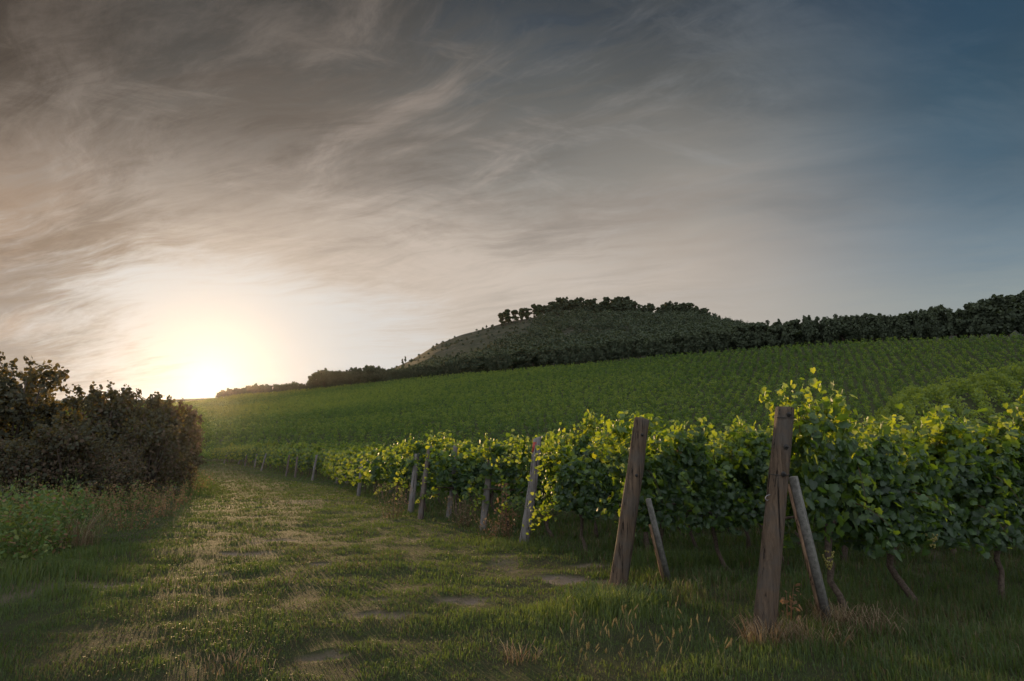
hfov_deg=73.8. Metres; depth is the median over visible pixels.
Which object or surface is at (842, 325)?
broadleaf tree
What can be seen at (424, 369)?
broadleaf tree
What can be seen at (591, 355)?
broadleaf tree
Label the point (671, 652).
foxtail grass
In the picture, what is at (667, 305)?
broadleaf tree
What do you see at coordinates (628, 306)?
broadleaf tree
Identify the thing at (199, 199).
sky
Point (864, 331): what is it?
broadleaf tree
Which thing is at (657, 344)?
broadleaf tree
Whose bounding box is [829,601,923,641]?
dry grass tuft
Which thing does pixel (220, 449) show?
grapevine
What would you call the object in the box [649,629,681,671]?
foxtail grass
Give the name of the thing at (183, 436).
thicket shrub
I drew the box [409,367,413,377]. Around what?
broadleaf tree
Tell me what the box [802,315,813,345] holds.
broadleaf tree
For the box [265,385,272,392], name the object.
broadleaf tree
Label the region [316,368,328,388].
broadleaf tree
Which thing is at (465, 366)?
broadleaf tree
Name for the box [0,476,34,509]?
tall weed
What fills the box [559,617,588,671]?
foxtail grass
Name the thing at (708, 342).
broadleaf tree
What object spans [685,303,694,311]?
broadleaf tree
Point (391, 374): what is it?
broadleaf tree
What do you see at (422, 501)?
vineyard end post
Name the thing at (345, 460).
grapevine
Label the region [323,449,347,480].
grapevine
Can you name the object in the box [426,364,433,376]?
broadleaf tree
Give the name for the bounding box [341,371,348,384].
broadleaf tree
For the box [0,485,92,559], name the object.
tall weed
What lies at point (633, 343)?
broadleaf tree
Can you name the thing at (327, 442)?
grapevine
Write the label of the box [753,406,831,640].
vineyard end post
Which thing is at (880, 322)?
broadleaf tree
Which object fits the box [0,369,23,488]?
thicket shrub
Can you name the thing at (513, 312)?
pine tree
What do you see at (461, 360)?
broadleaf tree
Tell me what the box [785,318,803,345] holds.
broadleaf tree
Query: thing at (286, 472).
vineyard end post
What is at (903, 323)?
broadleaf tree
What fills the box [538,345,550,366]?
broadleaf tree
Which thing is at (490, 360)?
broadleaf tree
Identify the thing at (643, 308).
broadleaf tree
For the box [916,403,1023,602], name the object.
grapevine
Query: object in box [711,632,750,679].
foxtail grass
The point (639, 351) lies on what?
broadleaf tree
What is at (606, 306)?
broadleaf tree
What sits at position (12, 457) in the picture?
thicket shrub
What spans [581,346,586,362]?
broadleaf tree
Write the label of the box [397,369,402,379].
broadleaf tree
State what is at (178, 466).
thicket shrub
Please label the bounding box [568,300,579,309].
broadleaf tree
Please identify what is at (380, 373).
broadleaf tree
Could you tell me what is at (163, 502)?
dry weed
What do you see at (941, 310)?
broadleaf tree
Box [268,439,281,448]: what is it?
grapevine
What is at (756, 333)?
broadleaf tree
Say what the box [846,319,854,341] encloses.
broadleaf tree
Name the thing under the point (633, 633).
foxtail grass
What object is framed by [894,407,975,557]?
grapevine
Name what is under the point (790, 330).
broadleaf tree
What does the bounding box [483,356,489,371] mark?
broadleaf tree
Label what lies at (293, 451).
grapevine
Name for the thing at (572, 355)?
broadleaf tree
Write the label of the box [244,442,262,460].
grapevine
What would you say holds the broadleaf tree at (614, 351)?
on the ground at (372, 633)
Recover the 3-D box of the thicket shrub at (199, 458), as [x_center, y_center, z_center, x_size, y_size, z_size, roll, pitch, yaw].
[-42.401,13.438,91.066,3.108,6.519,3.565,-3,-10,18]
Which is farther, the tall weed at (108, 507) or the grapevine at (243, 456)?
the grapevine at (243, 456)
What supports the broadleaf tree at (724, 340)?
on the ground at (372, 633)
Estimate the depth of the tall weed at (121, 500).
20.69 m
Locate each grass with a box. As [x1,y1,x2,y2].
[534,636,564,678]
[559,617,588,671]
[570,610,587,647]
[584,642,599,680]
[595,620,606,652]
[605,618,623,673]
[613,605,637,642]
[616,635,643,674]
[627,613,638,653]
[637,634,662,676]
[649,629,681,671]
[661,624,691,659]
[662,596,681,632]
[678,608,709,649]
[709,634,728,673]
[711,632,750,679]
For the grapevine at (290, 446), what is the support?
on the ground at (372, 633)
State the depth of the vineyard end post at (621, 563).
8.03 m
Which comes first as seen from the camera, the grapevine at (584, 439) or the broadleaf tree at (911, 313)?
the grapevine at (584, 439)
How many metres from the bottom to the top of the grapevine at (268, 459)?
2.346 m
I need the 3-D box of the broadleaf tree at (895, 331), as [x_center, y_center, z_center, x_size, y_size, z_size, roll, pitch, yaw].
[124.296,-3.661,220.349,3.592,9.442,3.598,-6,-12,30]
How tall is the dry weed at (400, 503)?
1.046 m
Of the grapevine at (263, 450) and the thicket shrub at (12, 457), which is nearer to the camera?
the thicket shrub at (12, 457)
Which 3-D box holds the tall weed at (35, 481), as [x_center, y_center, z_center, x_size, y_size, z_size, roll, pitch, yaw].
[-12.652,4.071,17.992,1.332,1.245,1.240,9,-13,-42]
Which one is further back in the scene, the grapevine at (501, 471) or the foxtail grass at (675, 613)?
the grapevine at (501, 471)
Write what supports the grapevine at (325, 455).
on the ground at (372, 633)
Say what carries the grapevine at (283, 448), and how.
on the ground at (372, 633)
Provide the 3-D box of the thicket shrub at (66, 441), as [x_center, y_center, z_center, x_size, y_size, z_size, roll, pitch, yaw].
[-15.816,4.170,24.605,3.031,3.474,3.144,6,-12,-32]
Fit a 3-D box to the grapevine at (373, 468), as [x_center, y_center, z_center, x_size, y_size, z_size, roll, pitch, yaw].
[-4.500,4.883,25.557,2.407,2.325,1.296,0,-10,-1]
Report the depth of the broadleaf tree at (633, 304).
683.78 m
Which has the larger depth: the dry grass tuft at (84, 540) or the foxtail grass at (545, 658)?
the dry grass tuft at (84, 540)
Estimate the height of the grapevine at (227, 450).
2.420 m
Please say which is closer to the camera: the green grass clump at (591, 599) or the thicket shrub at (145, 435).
the green grass clump at (591, 599)
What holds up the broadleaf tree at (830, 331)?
on the ground at (372, 633)
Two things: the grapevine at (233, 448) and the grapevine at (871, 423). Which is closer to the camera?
the grapevine at (871, 423)
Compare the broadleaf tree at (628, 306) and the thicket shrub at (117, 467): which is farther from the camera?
the broadleaf tree at (628, 306)
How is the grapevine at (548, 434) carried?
on the ground at (372, 633)
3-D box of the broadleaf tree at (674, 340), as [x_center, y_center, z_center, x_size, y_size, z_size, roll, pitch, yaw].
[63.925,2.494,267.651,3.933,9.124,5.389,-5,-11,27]
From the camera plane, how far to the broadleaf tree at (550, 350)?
299.39 m
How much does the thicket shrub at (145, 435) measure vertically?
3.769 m
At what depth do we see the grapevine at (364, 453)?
27.97 m
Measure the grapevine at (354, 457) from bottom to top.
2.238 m
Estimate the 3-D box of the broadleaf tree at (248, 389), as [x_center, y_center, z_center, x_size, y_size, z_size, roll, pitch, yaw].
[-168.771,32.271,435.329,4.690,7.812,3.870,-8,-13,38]
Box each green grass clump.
[548,579,646,615]
[589,580,680,609]
[647,548,715,567]
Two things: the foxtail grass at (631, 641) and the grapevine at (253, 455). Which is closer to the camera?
the foxtail grass at (631, 641)
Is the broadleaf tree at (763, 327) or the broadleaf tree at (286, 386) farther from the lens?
the broadleaf tree at (286, 386)
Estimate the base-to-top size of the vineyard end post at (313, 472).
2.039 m
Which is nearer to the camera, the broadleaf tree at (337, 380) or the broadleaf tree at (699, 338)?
the broadleaf tree at (699, 338)
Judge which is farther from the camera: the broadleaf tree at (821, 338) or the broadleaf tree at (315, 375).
the broadleaf tree at (315, 375)
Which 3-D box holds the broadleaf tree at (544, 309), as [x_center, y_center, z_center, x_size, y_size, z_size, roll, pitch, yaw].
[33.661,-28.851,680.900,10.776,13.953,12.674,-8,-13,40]
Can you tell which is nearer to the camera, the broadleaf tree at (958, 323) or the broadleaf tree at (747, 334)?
the broadleaf tree at (958, 323)
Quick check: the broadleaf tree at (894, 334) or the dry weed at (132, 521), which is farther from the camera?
the broadleaf tree at (894, 334)
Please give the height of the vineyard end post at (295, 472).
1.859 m
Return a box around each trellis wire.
[804,419,1023,425]
[818,533,965,541]
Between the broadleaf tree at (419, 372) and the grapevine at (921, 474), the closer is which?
the grapevine at (921, 474)
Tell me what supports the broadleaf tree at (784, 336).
on the ground at (372, 633)
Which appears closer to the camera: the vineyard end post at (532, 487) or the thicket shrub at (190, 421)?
the vineyard end post at (532, 487)
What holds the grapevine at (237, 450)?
on the ground at (372, 633)
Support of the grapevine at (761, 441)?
on the ground at (372, 633)
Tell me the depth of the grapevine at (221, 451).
101.31 m
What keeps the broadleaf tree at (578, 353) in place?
on the ground at (372, 633)
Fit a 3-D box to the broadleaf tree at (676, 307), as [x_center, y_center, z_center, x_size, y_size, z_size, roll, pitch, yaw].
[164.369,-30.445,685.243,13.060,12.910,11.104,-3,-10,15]
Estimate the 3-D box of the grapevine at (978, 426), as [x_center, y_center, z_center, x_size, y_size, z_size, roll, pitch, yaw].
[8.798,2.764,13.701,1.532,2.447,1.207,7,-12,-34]
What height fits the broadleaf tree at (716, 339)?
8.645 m
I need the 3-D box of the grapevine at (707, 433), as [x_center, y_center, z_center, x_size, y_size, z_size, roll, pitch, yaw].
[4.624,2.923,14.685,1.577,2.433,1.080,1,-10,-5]
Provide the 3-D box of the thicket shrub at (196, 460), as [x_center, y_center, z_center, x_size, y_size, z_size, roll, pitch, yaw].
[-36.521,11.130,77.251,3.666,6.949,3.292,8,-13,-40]
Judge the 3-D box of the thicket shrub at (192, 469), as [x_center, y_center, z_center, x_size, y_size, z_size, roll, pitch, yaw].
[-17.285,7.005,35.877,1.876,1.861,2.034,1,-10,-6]
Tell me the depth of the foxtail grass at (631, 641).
4.95 m
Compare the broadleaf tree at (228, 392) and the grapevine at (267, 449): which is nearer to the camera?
the grapevine at (267, 449)
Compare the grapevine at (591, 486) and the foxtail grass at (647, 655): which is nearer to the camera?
the foxtail grass at (647, 655)
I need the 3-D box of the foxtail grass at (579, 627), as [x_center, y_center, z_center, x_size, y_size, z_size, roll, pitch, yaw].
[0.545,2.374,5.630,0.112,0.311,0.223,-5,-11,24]
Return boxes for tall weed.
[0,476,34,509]
[0,485,30,548]
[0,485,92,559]
[0,486,71,572]
[7,474,50,511]
[29,482,105,544]
[35,480,91,508]
[54,466,85,513]
[63,482,124,509]
[84,492,123,522]
[92,479,154,511]
[119,482,172,508]
[151,476,193,494]
[180,470,214,489]
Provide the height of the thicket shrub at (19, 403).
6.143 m
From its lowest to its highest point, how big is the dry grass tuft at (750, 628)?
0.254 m
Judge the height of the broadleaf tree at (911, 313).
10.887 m
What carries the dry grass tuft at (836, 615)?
on the ground at (372, 633)
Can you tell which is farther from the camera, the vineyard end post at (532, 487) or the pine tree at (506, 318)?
the pine tree at (506, 318)
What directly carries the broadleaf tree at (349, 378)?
on the ground at (372, 633)
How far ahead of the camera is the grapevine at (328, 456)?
43.61 m
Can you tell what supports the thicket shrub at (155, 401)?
on the ground at (372, 633)
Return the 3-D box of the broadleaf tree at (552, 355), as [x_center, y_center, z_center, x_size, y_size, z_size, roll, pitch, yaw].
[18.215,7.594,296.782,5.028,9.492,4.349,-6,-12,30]
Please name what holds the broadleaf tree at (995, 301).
on the ground at (372, 633)
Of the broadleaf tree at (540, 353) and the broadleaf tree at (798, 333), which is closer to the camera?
the broadleaf tree at (798, 333)
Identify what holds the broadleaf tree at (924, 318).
on the ground at (372, 633)
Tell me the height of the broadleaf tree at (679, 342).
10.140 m
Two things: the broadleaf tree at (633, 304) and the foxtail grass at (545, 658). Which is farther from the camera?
the broadleaf tree at (633, 304)
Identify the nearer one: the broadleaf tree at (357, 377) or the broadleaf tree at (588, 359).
the broadleaf tree at (588, 359)
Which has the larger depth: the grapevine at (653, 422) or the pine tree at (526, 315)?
the pine tree at (526, 315)
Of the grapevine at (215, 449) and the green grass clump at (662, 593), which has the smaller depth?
the green grass clump at (662, 593)
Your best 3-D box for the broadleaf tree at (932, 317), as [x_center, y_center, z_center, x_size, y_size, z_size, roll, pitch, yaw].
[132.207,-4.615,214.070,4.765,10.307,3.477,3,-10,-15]
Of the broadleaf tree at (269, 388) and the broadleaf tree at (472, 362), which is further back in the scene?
the broadleaf tree at (269, 388)
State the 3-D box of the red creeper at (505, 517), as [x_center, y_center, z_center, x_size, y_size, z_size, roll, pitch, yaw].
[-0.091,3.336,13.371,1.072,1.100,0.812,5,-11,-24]
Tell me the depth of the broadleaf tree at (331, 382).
395.54 m
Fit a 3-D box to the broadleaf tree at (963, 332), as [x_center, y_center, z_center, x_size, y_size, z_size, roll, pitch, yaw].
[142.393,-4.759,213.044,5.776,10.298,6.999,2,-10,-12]
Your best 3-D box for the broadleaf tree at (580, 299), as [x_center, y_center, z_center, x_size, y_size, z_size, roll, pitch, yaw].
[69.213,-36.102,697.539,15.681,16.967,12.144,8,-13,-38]
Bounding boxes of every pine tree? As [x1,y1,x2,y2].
[502,311,510,325]
[511,310,517,320]
[523,309,528,320]
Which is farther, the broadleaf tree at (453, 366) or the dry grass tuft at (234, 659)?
the broadleaf tree at (453, 366)
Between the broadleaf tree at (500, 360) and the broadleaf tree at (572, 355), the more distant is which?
the broadleaf tree at (500, 360)
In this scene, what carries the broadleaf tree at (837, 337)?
on the ground at (372, 633)
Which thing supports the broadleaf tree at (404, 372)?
on the ground at (372, 633)
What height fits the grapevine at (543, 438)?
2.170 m
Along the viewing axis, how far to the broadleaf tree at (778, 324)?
238.16 m
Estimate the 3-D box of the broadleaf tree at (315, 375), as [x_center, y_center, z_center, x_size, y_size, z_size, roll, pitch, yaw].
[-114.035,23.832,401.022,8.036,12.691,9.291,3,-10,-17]
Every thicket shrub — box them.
[0,351,74,491]
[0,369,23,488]
[0,434,72,502]
[0,440,27,494]
[19,408,117,500]
[23,393,96,470]
[59,380,144,493]
[59,427,165,500]
[96,385,178,491]
[96,408,184,496]
[140,395,188,489]
[153,448,191,489]
[172,418,192,457]
[175,405,202,458]
[179,415,200,478]
[179,462,198,487]
[181,409,205,467]
[187,424,206,463]
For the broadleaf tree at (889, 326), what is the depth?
220.45 m
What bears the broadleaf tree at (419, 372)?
on the ground at (372, 633)
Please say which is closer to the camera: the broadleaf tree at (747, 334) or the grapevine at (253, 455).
the grapevine at (253, 455)
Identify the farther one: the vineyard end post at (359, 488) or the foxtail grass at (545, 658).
the vineyard end post at (359, 488)
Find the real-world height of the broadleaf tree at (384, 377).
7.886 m
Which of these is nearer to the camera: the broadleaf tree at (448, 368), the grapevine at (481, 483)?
the grapevine at (481, 483)
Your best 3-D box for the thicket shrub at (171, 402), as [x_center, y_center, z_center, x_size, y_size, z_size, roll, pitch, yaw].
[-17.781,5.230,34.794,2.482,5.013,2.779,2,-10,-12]
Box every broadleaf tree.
[223,388,230,395]
[244,385,250,392]
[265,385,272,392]
[273,384,277,391]
[282,383,288,391]
[307,376,313,388]
[311,370,321,389]
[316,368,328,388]
[326,370,332,386]
[330,371,337,386]
[332,370,342,385]
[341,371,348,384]
[344,369,354,385]
[353,368,361,384]
[360,368,367,382]
[365,365,371,382]
[367,365,380,382]
[377,368,385,381]
[382,370,387,381]
[388,369,395,380]
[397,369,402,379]
[401,369,407,379]
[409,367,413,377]
[411,365,419,377]
[417,366,424,378]
[420,363,430,377]
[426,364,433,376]
[430,364,439,376]
[436,362,445,376]
[444,361,452,375]
[452,359,456,373]
[455,357,464,373]
[455,359,459,373]
[460,356,471,372]
[469,356,475,371]
[472,354,485,372]
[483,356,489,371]
[488,354,494,371]
[493,353,499,372]
[496,352,504,370]
[503,352,509,369]
[509,350,523,368]
[516,348,530,368]
[525,348,539,368]
[537,350,541,366]
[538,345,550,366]
[540,305,551,314]
[547,301,556,315]
[548,345,553,365]
[548,348,559,365]
[554,297,561,309]
[556,347,564,364]
[557,302,563,313]
[561,300,569,310]
[562,343,571,365]
[567,346,577,363]
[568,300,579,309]
[574,303,582,311]
[575,344,582,364]
[576,297,584,306]
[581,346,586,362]
[582,301,591,309]
[586,346,590,362]
[587,343,597,362]
[588,298,600,312]
[595,344,608,361]
[601,300,612,309]
[601,339,613,360]
[609,298,622,311]
[609,339,618,359]
[614,301,624,311]
[617,341,621,359]
[618,337,625,358]
[620,296,630,305]
[623,302,632,310]
[627,337,636,358]
[630,301,636,310]
[634,336,646,357]
[641,305,649,311]
[643,340,649,355]
[648,338,658,355]
[654,340,661,356]
[658,305,667,312]
[661,335,668,356]
[664,301,671,309]
[664,335,676,353]
[671,336,677,355]
[672,304,681,311]
[675,333,685,354]
[683,334,691,353]
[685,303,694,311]
[688,333,696,352]
[694,334,705,352]
[699,328,716,351]
[711,332,724,351]
[717,329,728,350]
[725,330,732,351]
[727,325,750,349]
[739,324,757,348]
[752,320,769,347]
[753,327,764,348]
[763,326,781,346]
[771,319,782,347]
[780,323,789,345]
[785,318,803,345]
[787,325,794,345]
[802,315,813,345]
[802,316,820,345]
[816,323,823,344]
[819,316,837,344]
[830,314,849,342]
[834,316,840,341]
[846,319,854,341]
[849,315,862,342]
[856,318,875,339]
[863,313,878,340]
[874,314,888,340]
[883,314,892,338]
[891,318,898,340]
[892,315,900,340]
[893,313,913,339]
[907,310,918,337]
[909,311,924,337]
[914,309,932,339]
[925,310,940,337]
[927,304,952,338]
[945,310,965,335]
[945,312,954,337]
[960,310,973,337]
[963,302,982,337]
[967,304,1001,336]
[977,294,1010,336]
[990,295,1022,335]
[1011,290,1023,335]
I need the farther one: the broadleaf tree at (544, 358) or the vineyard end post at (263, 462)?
the broadleaf tree at (544, 358)
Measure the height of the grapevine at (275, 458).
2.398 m
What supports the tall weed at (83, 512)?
on the ground at (372, 633)
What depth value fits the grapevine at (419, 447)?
20.27 m
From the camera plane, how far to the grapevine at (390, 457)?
22.79 m
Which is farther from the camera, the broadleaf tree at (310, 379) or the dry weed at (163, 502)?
the broadleaf tree at (310, 379)
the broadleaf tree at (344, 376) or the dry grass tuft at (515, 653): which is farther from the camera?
the broadleaf tree at (344, 376)
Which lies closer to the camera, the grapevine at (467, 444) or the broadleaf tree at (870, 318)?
the grapevine at (467, 444)
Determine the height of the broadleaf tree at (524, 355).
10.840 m
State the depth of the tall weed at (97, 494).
20.38 m
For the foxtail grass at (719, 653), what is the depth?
4.90 m
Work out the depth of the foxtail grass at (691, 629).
5.59 m
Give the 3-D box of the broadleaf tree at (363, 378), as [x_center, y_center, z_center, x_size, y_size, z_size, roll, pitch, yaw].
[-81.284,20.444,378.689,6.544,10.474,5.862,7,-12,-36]
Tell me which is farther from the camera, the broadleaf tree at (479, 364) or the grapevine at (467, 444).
the broadleaf tree at (479, 364)
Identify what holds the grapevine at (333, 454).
on the ground at (372, 633)
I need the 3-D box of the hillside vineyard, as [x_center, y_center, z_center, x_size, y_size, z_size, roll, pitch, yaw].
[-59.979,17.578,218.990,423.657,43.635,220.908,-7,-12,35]
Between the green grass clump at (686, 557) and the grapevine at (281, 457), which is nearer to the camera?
the green grass clump at (686, 557)
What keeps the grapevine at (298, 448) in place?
on the ground at (372, 633)
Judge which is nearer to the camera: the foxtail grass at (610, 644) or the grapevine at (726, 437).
the foxtail grass at (610, 644)
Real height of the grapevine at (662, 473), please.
2.212 m
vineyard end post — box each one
[260,453,266,470]
[285,455,289,475]
[294,456,297,477]
[311,455,317,480]
[357,455,363,495]
[407,453,418,512]
[417,445,432,518]
[446,445,457,516]
[479,446,494,529]
[518,436,541,543]
[609,417,671,587]
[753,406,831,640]
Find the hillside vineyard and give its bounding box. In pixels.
[2,332,1023,460]
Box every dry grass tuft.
[55,509,115,547]
[179,643,282,679]
[492,638,548,665]
[597,579,636,591]
[721,609,811,650]
[753,615,860,652]
[795,595,893,637]
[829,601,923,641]
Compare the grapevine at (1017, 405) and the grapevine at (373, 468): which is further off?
the grapevine at (373, 468)
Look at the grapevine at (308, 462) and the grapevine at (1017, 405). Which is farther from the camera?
the grapevine at (308, 462)
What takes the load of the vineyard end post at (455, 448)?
on the ground at (372, 633)
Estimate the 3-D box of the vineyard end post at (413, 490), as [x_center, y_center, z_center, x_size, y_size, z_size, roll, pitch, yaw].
[-2.915,4.241,20.118,0.326,1.851,0.188,0,-10,0]
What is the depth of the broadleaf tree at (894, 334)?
220.02 m
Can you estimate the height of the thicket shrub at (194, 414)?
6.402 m
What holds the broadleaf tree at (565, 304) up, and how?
on the ground at (372, 633)
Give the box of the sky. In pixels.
[0,0,1023,399]
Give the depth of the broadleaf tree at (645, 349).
271.40 m
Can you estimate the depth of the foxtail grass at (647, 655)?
4.87 m
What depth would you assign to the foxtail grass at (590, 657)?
4.83 m
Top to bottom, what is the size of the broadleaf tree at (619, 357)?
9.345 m
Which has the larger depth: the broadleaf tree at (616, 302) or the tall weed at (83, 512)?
the broadleaf tree at (616, 302)
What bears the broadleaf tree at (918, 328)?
on the ground at (372, 633)
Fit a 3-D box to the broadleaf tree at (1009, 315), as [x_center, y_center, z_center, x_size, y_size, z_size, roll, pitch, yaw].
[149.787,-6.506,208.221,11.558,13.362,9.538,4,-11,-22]
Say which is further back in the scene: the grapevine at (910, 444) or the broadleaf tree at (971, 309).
the broadleaf tree at (971, 309)
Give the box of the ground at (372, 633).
[0,311,1023,680]
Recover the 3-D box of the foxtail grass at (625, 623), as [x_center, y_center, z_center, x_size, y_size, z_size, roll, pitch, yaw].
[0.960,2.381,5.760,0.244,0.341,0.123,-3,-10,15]
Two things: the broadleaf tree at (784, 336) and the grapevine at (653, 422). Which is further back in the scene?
the broadleaf tree at (784, 336)
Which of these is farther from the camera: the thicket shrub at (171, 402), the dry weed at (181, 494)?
the thicket shrub at (171, 402)
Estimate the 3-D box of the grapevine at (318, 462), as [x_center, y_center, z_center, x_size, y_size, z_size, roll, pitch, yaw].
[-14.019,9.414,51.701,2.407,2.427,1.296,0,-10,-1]
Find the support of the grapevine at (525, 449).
on the ground at (372, 633)
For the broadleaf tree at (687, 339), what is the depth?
259.08 m
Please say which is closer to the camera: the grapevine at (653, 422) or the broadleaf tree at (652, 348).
the grapevine at (653, 422)
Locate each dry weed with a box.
[100,496,165,530]
[137,490,184,516]
[165,482,198,504]
[375,481,415,518]
[439,495,481,527]
[471,510,518,540]
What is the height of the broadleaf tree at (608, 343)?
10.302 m
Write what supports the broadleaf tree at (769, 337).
on the ground at (372, 633)
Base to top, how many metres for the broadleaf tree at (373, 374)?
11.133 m
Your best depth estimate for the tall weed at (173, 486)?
28.28 m
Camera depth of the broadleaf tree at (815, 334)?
232.38 m
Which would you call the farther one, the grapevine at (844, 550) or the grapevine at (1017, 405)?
the grapevine at (844, 550)
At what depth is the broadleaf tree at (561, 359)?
296.60 m
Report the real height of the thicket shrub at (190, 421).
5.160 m
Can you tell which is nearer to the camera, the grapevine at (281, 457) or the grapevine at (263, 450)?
the grapevine at (281, 457)
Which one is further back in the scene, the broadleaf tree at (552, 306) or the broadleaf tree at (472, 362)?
the broadleaf tree at (552, 306)
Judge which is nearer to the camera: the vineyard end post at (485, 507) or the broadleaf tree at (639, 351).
the vineyard end post at (485, 507)
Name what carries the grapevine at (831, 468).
on the ground at (372, 633)
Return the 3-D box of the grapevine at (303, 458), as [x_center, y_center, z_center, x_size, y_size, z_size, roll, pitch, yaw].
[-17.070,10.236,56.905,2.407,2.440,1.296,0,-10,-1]
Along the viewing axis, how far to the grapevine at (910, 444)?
10.48 m
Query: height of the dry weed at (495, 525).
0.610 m
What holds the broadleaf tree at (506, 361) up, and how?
on the ground at (372, 633)
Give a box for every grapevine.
[208,447,219,461]
[211,447,224,460]
[216,446,230,457]
[218,449,229,461]
[223,447,233,461]
[229,445,243,463]
[233,445,249,463]
[236,446,255,464]
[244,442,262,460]
[248,447,263,465]
[255,445,270,466]
[257,447,278,468]
[262,439,270,464]
[263,449,282,469]
[266,446,286,470]
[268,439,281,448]
[270,450,289,471]
[274,448,296,472]
[282,442,308,470]
[286,441,294,467]
[289,447,313,474]
[293,449,317,476]
[299,449,324,477]
[311,449,337,479]
[319,448,345,473]
[322,440,332,446]
[322,451,346,481]
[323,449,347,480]
[326,446,361,484]
[330,451,360,481]
[334,450,367,479]
[336,455,375,489]
[345,446,389,492]
[349,451,389,494]
[360,440,413,500]
[364,442,383,450]
[373,450,420,501]
[389,430,448,511]
[415,444,484,515]
[427,440,459,503]
[434,429,480,508]
[459,429,538,526]
[471,438,511,517]
[473,457,514,506]
[491,422,582,537]
[515,428,621,551]
[519,434,550,523]
[546,429,573,513]
[564,408,625,537]
[595,410,711,574]
[600,411,686,549]
[666,424,737,550]
[672,428,771,572]
[688,420,757,531]
[711,414,765,548]
[731,424,827,568]
[755,367,915,615]
[794,408,885,564]
[833,411,866,543]
[848,403,1011,606]
[848,416,903,442]
[856,429,938,562]
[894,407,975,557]
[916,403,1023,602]
[919,419,989,440]
[982,377,1023,532]
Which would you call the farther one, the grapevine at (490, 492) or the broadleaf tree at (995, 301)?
the broadleaf tree at (995, 301)
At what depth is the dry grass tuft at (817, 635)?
5.61 m
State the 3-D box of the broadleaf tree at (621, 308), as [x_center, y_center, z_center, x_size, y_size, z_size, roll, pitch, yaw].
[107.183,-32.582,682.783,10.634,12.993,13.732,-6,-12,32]
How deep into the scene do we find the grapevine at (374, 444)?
42.01 m
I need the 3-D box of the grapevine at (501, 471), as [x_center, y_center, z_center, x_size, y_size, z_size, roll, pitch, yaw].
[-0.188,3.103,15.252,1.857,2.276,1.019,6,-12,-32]
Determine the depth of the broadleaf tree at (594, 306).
679.99 m
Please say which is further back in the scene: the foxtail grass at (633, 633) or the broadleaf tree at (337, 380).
the broadleaf tree at (337, 380)
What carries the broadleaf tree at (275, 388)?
on the ground at (372, 633)
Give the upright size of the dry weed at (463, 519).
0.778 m
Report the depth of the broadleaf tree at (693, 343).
258.65 m
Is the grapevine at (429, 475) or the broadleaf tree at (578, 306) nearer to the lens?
the grapevine at (429, 475)
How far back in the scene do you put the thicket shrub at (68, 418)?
29.56 m
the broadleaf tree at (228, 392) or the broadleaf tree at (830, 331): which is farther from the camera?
the broadleaf tree at (228, 392)
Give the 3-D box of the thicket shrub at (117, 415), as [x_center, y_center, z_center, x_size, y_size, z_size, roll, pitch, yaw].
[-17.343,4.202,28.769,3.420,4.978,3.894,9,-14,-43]
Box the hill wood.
[303,303,922,390]
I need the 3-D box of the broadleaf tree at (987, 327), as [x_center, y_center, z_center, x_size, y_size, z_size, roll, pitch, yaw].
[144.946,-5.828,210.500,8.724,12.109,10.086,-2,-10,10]
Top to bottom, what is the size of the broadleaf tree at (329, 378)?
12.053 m
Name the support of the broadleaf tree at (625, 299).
on the ground at (372, 633)
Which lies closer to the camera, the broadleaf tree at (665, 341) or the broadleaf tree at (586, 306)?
the broadleaf tree at (665, 341)
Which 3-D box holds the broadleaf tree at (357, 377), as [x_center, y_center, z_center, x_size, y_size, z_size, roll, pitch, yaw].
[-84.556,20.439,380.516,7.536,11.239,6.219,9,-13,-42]
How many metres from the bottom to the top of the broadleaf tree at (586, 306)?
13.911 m
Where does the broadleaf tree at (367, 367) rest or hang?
on the ground at (372, 633)
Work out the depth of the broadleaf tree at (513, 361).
304.39 m
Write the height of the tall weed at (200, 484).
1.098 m
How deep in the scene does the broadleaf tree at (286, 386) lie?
417.80 m
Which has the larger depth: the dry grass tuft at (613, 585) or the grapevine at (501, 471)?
the grapevine at (501, 471)
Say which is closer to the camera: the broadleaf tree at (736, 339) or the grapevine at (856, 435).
the grapevine at (856, 435)
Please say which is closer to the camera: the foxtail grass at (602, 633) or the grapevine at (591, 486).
the foxtail grass at (602, 633)
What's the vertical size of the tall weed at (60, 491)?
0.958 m
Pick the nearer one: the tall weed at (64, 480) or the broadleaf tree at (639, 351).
the tall weed at (64, 480)
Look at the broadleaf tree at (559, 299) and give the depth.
696.36 m
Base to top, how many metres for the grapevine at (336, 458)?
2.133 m
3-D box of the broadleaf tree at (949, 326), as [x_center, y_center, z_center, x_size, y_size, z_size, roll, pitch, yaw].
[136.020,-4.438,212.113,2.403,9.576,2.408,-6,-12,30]
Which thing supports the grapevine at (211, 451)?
on the ground at (372, 633)
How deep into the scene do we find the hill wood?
505.01 m
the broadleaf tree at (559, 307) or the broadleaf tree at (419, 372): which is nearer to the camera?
the broadleaf tree at (419, 372)
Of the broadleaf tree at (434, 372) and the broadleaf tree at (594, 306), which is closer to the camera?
the broadleaf tree at (434, 372)
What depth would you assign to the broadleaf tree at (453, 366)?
333.66 m
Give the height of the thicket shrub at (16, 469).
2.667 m
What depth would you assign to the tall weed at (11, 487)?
11.16 m
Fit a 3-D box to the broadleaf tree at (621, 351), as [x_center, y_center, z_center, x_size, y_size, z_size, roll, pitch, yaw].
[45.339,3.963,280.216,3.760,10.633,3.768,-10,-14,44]

